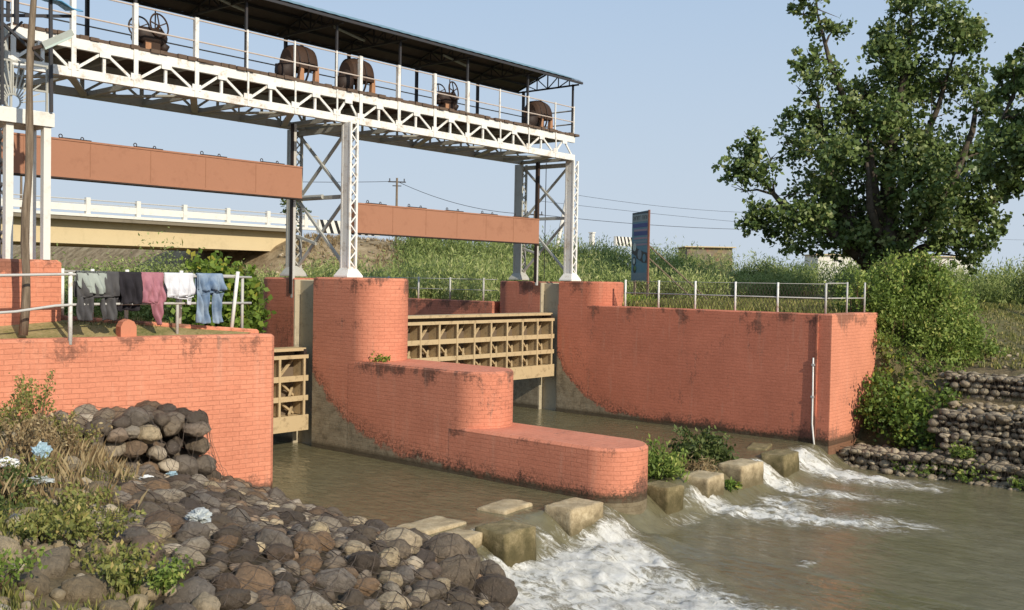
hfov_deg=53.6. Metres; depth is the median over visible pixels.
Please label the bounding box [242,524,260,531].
boulder
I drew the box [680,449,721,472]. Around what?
dry roots
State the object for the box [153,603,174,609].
boulder
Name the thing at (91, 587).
cobble
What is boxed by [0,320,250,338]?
lawn
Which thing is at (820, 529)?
river water
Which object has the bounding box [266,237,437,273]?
slope stones
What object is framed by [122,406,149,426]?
boulder
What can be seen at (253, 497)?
boulder
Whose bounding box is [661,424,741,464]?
island weed
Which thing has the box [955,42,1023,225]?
broadleaf tree
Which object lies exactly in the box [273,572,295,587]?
boulder
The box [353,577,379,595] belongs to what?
boulder
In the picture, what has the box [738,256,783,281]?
bank shrub
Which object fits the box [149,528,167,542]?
boulder
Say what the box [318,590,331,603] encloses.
boulder
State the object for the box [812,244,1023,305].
shore thicket
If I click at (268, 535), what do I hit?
boulder
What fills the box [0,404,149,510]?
dry grass
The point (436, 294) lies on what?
wallside thicket
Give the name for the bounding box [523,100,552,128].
hoist drum
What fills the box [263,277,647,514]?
sluice pier
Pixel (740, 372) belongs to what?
abutment
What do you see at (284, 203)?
tree
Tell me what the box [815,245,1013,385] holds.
bush
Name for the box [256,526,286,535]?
boulder
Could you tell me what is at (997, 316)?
slope grass
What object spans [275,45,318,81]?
hoist drum
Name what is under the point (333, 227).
striped parapet
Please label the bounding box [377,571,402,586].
boulder
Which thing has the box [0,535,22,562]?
cobble
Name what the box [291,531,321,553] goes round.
boulder
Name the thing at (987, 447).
gabion basket
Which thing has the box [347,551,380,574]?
boulder
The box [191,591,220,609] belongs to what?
boulder
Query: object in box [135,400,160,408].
boulder
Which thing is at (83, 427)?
boulder
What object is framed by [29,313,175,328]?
lawn grass
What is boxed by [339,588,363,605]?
boulder
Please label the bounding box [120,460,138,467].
boulder
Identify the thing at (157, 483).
boulder
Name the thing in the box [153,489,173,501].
boulder
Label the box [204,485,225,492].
boulder
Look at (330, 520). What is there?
boulder
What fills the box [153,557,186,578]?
boulder
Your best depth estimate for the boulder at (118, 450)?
15.26 m
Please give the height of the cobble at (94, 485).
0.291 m
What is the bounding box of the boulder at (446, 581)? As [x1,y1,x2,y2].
[434,578,450,591]
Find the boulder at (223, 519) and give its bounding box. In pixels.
[210,514,232,528]
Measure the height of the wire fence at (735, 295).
0.860 m
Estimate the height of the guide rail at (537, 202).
3.750 m
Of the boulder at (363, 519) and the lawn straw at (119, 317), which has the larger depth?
the lawn straw at (119, 317)
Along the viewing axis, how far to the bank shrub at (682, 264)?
55.28 m
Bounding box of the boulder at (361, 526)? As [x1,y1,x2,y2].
[351,524,367,529]
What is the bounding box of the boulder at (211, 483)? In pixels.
[203,481,219,487]
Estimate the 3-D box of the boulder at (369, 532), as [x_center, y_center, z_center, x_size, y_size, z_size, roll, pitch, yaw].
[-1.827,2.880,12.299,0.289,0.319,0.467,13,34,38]
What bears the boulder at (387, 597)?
on the ground at (268, 259)
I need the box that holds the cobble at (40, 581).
[16,570,49,596]
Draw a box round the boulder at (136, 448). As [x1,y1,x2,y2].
[122,440,147,457]
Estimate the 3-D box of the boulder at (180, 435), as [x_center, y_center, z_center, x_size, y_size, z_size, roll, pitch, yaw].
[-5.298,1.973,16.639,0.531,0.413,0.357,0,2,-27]
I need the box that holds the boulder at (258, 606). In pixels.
[247,603,265,609]
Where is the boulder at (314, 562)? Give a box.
[294,554,322,573]
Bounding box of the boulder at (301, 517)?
[279,511,305,525]
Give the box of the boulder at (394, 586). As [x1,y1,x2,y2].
[383,581,401,593]
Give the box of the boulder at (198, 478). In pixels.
[192,474,208,483]
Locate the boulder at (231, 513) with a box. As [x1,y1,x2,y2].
[227,508,251,524]
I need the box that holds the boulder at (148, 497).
[132,491,166,504]
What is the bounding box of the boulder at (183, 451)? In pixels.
[174,449,198,457]
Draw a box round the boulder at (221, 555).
[206,551,228,566]
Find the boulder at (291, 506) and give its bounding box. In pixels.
[280,503,295,509]
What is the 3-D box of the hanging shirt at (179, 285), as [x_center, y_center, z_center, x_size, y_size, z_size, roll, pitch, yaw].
[-5.852,-0.283,17.791,0.315,0.570,0.579,2,2,40]
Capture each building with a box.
[676,246,735,271]
[801,254,972,281]
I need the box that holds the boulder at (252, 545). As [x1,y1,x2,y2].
[240,540,259,558]
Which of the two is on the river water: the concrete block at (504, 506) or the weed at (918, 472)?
the concrete block at (504, 506)
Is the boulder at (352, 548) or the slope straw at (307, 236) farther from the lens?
the slope straw at (307, 236)
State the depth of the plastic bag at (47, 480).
10.85 m
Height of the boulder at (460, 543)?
0.556 m
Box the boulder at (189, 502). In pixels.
[179,497,200,510]
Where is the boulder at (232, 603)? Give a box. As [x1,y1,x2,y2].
[215,588,250,609]
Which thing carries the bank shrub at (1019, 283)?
on the ground at (268, 259)
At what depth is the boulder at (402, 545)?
12.22 m
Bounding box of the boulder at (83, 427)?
[59,420,85,432]
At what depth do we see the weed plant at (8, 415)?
12.61 m
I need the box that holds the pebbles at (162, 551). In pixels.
[147,474,450,604]
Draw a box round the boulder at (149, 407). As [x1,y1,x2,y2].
[141,405,155,424]
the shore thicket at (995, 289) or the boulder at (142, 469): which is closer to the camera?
the boulder at (142, 469)
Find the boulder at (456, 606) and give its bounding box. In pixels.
[449,602,479,609]
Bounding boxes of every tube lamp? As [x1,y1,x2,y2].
[219,0,244,11]
[333,26,364,41]
[443,54,465,66]
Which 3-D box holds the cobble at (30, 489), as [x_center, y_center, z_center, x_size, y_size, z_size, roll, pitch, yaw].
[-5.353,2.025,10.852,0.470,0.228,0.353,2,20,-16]
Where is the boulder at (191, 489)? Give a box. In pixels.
[183,487,197,497]
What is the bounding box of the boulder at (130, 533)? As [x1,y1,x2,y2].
[122,527,148,543]
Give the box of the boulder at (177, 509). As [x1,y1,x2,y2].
[160,502,185,516]
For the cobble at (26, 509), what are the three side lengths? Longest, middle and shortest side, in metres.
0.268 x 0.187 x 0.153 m
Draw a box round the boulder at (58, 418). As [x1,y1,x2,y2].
[42,416,66,426]
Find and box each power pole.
[20,176,21,208]
[388,178,405,239]
[556,200,564,247]
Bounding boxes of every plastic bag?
[0,456,19,467]
[21,475,54,486]
[31,441,52,460]
[185,507,211,523]
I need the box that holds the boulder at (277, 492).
[266,487,285,500]
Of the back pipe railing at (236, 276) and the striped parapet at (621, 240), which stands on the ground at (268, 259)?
the striped parapet at (621, 240)
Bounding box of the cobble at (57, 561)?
[33,545,70,577]
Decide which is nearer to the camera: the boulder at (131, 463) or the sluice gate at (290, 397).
the boulder at (131, 463)
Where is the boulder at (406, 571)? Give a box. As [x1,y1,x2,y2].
[393,565,413,583]
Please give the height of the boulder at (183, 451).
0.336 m
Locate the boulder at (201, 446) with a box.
[185,436,209,454]
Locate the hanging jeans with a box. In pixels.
[194,273,226,323]
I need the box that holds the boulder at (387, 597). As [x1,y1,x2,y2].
[376,591,411,609]
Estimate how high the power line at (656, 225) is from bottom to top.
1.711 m
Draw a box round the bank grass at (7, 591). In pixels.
[0,423,155,609]
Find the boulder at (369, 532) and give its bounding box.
[347,527,375,546]
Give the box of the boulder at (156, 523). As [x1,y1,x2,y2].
[145,521,171,537]
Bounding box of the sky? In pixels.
[1,0,1023,280]
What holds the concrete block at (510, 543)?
on the river water
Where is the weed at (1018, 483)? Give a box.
[1007,475,1023,489]
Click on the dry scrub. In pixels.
(718, 294)
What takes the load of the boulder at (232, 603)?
on the ground at (268, 259)
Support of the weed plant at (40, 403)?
on the ground at (268, 259)
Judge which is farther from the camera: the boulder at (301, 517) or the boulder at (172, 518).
the boulder at (301, 517)
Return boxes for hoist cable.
[544,163,546,276]
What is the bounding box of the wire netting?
[0,400,505,609]
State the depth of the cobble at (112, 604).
7.88 m
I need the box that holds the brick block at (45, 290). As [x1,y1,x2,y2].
[0,259,60,325]
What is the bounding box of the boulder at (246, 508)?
[236,505,255,515]
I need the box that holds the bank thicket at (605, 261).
[281,225,837,300]
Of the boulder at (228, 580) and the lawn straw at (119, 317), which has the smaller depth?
the boulder at (228, 580)
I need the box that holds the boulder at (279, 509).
[270,507,293,513]
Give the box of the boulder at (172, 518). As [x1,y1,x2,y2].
[143,510,184,536]
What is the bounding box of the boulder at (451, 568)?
[439,555,480,589]
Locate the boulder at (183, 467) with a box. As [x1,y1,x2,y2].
[173,455,197,475]
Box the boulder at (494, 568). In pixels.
[479,560,505,576]
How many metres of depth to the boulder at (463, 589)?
11.68 m
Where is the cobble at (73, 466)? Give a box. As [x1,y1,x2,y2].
[59,464,84,477]
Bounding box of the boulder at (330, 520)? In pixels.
[317,516,342,530]
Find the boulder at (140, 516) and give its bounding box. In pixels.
[123,514,144,523]
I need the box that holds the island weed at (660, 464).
[636,426,689,482]
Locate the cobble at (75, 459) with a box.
[60,456,81,464]
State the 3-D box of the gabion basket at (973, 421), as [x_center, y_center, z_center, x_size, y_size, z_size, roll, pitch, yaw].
[11.475,3.008,25.050,1.828,1.009,2.052,2,2,40]
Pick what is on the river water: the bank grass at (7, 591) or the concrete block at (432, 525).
the concrete block at (432, 525)
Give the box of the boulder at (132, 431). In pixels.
[124,425,140,439]
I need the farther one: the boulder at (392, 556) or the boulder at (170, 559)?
the boulder at (392, 556)
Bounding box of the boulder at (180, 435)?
[177,432,189,437]
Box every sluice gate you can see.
[273,347,308,433]
[407,312,554,379]
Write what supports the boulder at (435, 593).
on the ground at (268, 259)
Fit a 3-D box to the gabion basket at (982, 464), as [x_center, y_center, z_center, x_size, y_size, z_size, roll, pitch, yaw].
[10.770,4.116,24.227,2.178,1.192,1.635,2,2,40]
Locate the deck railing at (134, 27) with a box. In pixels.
[4,0,574,132]
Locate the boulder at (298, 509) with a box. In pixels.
[294,505,303,512]
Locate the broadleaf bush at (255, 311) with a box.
[163,240,276,332]
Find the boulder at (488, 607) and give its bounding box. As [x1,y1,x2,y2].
[482,605,494,609]
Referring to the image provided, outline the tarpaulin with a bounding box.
[42,0,82,11]
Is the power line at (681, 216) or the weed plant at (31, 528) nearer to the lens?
the weed plant at (31, 528)
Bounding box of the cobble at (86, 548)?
[78,538,106,561]
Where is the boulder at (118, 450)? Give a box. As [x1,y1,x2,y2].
[105,442,125,458]
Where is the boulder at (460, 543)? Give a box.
[421,532,469,561]
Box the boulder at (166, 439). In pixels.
[161,434,182,442]
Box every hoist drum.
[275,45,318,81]
[334,58,374,92]
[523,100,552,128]
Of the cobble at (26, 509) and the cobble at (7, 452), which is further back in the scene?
the cobble at (7, 452)
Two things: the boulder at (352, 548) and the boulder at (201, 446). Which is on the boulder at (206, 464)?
the boulder at (201, 446)
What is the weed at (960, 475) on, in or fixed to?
on the gabion basket at (982, 464)
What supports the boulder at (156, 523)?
on the ground at (268, 259)
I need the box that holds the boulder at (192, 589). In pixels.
[174,576,215,602]
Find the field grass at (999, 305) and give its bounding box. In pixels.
[622,296,1023,313]
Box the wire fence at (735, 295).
[624,280,865,313]
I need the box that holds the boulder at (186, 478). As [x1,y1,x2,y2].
[167,474,193,482]
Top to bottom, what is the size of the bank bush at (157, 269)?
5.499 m
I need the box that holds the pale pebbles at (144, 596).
[0,430,162,609]
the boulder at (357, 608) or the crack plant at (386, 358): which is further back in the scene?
the crack plant at (386, 358)
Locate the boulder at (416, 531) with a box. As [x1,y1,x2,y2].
[411,528,428,547]
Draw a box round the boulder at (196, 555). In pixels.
[171,546,205,566]
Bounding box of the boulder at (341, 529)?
[337,527,353,532]
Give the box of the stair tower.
[0,0,71,259]
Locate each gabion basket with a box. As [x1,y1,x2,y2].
[838,443,924,473]
[910,450,1014,485]
[926,406,1013,446]
[933,431,1021,463]
[938,370,1023,404]
[994,462,1023,489]
[995,414,1023,440]
[1010,439,1023,465]
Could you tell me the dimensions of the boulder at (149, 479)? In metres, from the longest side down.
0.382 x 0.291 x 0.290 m
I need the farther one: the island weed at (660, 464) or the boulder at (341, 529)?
the island weed at (660, 464)
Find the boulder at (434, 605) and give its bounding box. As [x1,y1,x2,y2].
[421,600,452,609]
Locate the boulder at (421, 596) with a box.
[408,589,429,605]
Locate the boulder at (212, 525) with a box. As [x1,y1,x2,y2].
[205,522,217,538]
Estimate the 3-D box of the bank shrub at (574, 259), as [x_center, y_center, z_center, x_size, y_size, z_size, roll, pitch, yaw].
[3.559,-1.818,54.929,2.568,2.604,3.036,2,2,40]
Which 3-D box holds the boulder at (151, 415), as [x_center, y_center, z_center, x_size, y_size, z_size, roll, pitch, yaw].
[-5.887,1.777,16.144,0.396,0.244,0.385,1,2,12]
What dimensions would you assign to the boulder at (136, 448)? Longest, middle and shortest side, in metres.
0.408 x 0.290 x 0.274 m
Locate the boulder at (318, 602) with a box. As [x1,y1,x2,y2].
[291,589,333,609]
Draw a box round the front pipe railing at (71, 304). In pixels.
[0,272,251,344]
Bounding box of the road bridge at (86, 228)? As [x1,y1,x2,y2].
[1,194,318,251]
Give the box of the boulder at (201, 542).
[181,536,209,553]
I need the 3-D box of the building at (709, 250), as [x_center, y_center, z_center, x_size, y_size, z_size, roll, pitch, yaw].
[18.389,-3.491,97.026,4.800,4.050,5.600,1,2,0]
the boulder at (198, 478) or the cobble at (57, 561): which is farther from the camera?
the boulder at (198, 478)
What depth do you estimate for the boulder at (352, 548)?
11.47 m
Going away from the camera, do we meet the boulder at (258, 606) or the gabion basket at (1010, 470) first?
the boulder at (258, 606)
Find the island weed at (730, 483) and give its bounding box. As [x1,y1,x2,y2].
[724,476,742,491]
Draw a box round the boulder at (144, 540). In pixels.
[123,534,159,564]
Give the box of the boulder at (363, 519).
[348,516,366,524]
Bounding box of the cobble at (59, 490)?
[45,487,72,498]
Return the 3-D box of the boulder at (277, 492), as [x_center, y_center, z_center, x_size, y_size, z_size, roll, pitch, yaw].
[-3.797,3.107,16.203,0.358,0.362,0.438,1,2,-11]
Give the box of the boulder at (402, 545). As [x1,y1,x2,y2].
[386,539,410,558]
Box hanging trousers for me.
[73,271,119,320]
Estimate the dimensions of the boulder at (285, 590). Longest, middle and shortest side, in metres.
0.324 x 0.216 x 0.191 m
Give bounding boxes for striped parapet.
[317,220,377,235]
[614,236,631,246]
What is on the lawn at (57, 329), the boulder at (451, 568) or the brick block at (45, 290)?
the brick block at (45, 290)
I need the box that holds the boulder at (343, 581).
[314,568,356,592]
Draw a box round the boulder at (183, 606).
[170,602,196,609]
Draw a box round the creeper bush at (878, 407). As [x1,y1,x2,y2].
[853,343,969,452]
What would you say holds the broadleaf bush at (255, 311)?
on the ground at (268, 259)
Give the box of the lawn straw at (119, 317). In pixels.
[65,315,152,325]
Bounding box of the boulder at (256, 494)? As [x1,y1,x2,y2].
[245,491,267,500]
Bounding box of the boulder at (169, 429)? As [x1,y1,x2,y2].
[161,415,181,436]
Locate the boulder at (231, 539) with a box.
[213,535,238,549]
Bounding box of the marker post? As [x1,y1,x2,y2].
[588,232,595,244]
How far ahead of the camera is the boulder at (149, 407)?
16.53 m
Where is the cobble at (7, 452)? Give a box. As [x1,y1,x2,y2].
[0,448,12,458]
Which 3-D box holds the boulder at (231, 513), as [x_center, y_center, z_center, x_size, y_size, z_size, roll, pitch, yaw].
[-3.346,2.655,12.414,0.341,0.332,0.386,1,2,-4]
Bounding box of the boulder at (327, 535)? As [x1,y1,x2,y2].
[314,531,335,550]
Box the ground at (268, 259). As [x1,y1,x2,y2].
[0,237,1023,609]
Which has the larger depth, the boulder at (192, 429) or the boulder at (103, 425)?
the boulder at (192, 429)
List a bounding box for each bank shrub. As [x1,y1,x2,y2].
[551,247,598,269]
[653,248,702,275]
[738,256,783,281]
[1004,265,1023,304]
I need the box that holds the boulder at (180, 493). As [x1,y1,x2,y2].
[167,488,185,501]
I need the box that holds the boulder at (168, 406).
[157,403,176,412]
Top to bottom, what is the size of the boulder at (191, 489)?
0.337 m
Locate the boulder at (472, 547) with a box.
[468,541,477,555]
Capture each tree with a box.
[280,199,311,226]
[711,0,1020,289]
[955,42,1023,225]
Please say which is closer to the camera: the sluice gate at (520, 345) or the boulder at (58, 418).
the boulder at (58, 418)
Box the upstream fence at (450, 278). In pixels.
[375,276,497,300]
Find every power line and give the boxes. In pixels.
[399,182,507,212]
[542,201,1009,239]
[546,215,750,229]
[579,195,727,211]
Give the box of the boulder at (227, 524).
[224,523,242,530]
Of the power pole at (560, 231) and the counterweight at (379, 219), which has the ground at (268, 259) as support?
the power pole at (560, 231)
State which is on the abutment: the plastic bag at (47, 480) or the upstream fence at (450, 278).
the upstream fence at (450, 278)
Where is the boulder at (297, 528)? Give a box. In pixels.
[287,524,307,534]
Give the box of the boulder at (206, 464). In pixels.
[196,454,215,474]
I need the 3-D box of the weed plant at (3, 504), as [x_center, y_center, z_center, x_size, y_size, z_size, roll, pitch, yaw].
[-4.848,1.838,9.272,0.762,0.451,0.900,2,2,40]
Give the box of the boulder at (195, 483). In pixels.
[186,481,203,487]
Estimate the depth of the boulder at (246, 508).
13.09 m
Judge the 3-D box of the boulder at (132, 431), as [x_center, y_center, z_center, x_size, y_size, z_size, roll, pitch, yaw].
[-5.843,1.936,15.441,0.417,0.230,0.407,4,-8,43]
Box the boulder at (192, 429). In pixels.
[181,421,211,436]
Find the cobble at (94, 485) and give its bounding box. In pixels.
[85,481,109,498]
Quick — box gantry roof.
[6,0,582,132]
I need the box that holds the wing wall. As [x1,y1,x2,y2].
[0,315,273,487]
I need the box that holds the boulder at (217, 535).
[212,524,241,544]
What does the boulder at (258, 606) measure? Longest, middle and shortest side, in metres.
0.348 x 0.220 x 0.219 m
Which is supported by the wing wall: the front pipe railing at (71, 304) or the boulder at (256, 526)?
the front pipe railing at (71, 304)
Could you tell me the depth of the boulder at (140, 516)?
10.52 m
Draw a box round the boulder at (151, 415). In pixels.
[147,410,153,422]
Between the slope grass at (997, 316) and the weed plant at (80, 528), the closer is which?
the weed plant at (80, 528)
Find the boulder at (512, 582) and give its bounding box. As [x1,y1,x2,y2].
[479,573,517,607]
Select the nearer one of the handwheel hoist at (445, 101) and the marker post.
the handwheel hoist at (445, 101)
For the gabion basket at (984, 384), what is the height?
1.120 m
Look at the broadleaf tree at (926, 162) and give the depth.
43.49 m
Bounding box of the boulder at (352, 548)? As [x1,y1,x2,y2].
[340,540,370,554]
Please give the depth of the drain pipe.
25.37 m
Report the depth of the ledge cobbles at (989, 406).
24.97 m
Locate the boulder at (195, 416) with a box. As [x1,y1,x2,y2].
[185,410,208,423]
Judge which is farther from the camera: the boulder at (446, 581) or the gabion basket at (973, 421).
the gabion basket at (973, 421)
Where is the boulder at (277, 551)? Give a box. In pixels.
[264,543,294,562]
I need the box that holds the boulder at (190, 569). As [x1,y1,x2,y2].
[183,559,194,572]
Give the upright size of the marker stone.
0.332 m
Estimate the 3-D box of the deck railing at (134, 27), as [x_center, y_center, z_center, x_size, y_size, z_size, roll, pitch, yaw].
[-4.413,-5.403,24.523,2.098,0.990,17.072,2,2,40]
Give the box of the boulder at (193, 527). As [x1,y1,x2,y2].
[174,521,210,541]
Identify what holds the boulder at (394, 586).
on the ground at (268, 259)
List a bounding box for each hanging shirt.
[117,272,142,311]
[164,272,195,304]
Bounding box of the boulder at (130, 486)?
[121,482,141,495]
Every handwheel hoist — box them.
[128,11,169,51]
[436,79,458,109]
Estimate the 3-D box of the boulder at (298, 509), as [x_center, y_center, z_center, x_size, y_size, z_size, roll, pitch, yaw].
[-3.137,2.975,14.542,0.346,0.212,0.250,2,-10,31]
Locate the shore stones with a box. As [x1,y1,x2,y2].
[844,461,1020,490]
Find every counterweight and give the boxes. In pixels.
[1,128,302,199]
[351,200,539,244]
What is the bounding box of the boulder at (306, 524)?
[292,522,310,528]
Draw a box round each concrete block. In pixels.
[396,516,465,534]
[446,529,482,548]
[474,519,536,566]
[476,499,531,514]
[545,498,603,535]
[647,480,683,513]
[683,471,723,498]
[718,458,763,489]
[746,443,771,449]
[760,449,798,476]
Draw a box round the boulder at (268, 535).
[255,529,292,548]
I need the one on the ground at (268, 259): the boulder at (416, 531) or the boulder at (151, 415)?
the boulder at (416, 531)
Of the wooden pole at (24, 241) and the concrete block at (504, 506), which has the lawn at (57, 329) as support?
the wooden pole at (24, 241)
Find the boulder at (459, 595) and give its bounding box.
[440,590,476,604]
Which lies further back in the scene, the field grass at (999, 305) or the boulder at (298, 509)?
the field grass at (999, 305)
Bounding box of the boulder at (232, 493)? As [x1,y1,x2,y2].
[224,490,245,500]
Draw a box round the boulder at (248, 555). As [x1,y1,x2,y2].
[227,550,253,563]
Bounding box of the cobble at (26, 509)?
[18,507,37,514]
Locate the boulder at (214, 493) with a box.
[206,491,225,499]
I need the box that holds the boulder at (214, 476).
[204,470,221,478]
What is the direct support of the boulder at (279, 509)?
on the ground at (268, 259)
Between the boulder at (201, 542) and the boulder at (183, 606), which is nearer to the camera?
the boulder at (183, 606)
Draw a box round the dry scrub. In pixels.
[624,263,807,298]
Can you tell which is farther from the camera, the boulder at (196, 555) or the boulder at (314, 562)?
the boulder at (314, 562)
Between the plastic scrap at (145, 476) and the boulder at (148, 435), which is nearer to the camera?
the plastic scrap at (145, 476)
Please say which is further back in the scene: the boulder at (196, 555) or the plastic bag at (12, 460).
the plastic bag at (12, 460)
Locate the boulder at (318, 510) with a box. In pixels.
[307,506,330,514]
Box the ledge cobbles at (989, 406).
[948,351,1023,414]
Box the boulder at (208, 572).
[195,566,220,581]
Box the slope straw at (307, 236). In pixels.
[263,232,512,276]
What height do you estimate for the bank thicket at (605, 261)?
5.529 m
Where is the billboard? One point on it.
(641, 247)
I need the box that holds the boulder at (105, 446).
[89,442,111,459]
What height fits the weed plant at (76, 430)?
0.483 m
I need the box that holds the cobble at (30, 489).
[0,483,35,501]
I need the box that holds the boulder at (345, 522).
[335,516,349,526]
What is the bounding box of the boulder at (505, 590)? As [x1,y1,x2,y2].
[472,575,516,604]
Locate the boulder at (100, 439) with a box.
[79,435,102,442]
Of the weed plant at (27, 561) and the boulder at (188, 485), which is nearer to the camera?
the weed plant at (27, 561)
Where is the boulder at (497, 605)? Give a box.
[481,602,508,609]
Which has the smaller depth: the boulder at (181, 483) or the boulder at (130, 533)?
the boulder at (130, 533)
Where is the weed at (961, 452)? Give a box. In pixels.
[946,439,977,459]
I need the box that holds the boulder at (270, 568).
[260,562,272,572]
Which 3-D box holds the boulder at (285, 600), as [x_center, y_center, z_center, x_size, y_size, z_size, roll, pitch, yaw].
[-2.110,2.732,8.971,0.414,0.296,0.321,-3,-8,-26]
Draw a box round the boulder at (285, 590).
[272,581,292,595]
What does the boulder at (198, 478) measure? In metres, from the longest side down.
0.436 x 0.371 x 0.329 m
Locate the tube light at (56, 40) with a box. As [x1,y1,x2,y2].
[32,29,73,49]
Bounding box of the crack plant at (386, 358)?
[369,351,392,361]
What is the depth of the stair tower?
16.83 m
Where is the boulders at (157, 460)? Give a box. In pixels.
[66,407,488,609]
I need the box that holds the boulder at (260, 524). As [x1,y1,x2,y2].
[250,521,269,528]
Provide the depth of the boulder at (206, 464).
16.28 m
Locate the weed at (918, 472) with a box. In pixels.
[891,460,954,478]
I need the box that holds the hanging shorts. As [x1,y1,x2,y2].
[73,271,106,293]
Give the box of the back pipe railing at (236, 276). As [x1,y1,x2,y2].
[61,268,239,327]
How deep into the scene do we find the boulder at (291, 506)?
14.22 m
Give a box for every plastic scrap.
[138,474,153,479]
[166,471,177,475]
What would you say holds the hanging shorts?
hanging from the front pipe railing at (71, 304)
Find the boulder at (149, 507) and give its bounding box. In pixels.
[131,502,164,515]
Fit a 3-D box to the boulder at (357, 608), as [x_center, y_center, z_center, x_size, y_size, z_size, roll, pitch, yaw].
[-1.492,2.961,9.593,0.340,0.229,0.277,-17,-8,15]
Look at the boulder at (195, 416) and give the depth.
16.27 m
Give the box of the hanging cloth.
[141,272,165,324]
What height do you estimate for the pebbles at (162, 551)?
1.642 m
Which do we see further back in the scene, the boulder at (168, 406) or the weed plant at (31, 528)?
the boulder at (168, 406)
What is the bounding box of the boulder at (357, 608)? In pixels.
[341,606,367,609]
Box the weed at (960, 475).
[944,462,998,484]
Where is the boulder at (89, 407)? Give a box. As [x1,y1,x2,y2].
[71,404,98,414]
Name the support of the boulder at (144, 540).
on the ground at (268, 259)
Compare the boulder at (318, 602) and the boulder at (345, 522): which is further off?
the boulder at (345, 522)
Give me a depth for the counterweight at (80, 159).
21.01 m
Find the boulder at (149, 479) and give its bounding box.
[142,477,158,481]
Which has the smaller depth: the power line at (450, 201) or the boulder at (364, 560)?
the boulder at (364, 560)
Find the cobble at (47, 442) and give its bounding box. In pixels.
[34,437,58,451]
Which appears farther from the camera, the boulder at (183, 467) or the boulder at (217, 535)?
the boulder at (183, 467)
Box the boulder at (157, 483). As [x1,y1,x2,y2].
[143,479,170,490]
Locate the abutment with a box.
[408,281,877,454]
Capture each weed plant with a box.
[0,374,39,430]
[0,403,23,436]
[0,406,55,461]
[0,462,47,500]
[0,490,47,522]
[0,497,87,544]
[0,533,52,589]
[3,447,60,476]
[9,370,58,425]
[19,480,120,519]
[23,499,146,545]
[25,414,112,455]
[49,405,78,428]
[52,421,102,445]
[70,534,163,588]
[117,548,200,595]
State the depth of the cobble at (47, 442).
13.43 m
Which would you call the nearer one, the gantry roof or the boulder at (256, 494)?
the boulder at (256, 494)
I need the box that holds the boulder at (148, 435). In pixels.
[137,424,161,443]
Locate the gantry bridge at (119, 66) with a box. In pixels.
[0,22,580,280]
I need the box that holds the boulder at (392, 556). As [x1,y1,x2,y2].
[378,547,399,566]
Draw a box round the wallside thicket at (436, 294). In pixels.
[241,258,502,300]
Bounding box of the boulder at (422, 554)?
[415,550,435,563]
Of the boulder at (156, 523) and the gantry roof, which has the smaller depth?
the boulder at (156, 523)
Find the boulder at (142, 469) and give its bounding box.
[132,464,155,475]
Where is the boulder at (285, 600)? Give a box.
[258,595,295,609]
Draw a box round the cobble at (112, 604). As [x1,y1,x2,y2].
[97,599,130,609]
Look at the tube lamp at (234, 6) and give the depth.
21.99 m
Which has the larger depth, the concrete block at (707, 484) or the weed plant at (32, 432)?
the concrete block at (707, 484)
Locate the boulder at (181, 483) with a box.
[170,480,186,488]
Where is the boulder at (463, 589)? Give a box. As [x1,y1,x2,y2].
[451,586,470,594]
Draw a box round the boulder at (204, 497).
[190,490,219,508]
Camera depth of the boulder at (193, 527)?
10.23 m
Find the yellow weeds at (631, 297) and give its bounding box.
[496,291,656,303]
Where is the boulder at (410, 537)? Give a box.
[376,527,422,553]
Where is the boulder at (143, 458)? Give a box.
[121,454,147,462]
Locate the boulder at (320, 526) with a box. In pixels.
[308,521,329,532]
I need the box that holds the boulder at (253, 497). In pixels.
[245,495,263,505]
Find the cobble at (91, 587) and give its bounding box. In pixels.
[61,574,116,603]
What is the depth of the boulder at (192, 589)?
8.77 m
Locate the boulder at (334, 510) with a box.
[326,507,343,515]
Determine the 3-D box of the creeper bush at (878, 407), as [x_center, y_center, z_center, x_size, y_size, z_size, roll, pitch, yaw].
[10.420,2.419,26.219,3.416,2.849,3.180,2,2,40]
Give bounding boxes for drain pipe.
[811,358,814,444]
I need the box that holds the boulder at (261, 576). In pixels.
[234,562,274,591]
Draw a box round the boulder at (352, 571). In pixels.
[337,567,358,578]
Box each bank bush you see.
[14,243,172,322]
[75,227,218,322]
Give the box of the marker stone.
[116,319,136,336]
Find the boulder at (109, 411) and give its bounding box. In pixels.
[93,407,114,419]
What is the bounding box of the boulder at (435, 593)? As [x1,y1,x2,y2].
[411,580,446,600]
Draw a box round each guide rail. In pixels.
[289,124,296,297]
[534,162,539,284]
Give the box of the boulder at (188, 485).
[178,484,196,490]
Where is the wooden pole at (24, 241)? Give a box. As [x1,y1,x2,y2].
[19,0,36,335]
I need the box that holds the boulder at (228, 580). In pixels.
[210,573,240,592]
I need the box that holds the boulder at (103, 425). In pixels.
[90,417,111,437]
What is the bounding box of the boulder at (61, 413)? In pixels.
[47,410,70,418]
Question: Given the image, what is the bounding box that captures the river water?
[272,406,1023,609]
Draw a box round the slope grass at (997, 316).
[896,308,1023,369]
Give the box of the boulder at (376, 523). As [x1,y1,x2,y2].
[364,519,389,529]
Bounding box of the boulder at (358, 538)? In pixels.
[347,533,369,546]
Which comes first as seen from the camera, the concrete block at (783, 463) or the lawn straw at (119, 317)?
the lawn straw at (119, 317)
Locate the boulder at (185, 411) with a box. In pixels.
[173,407,191,415]

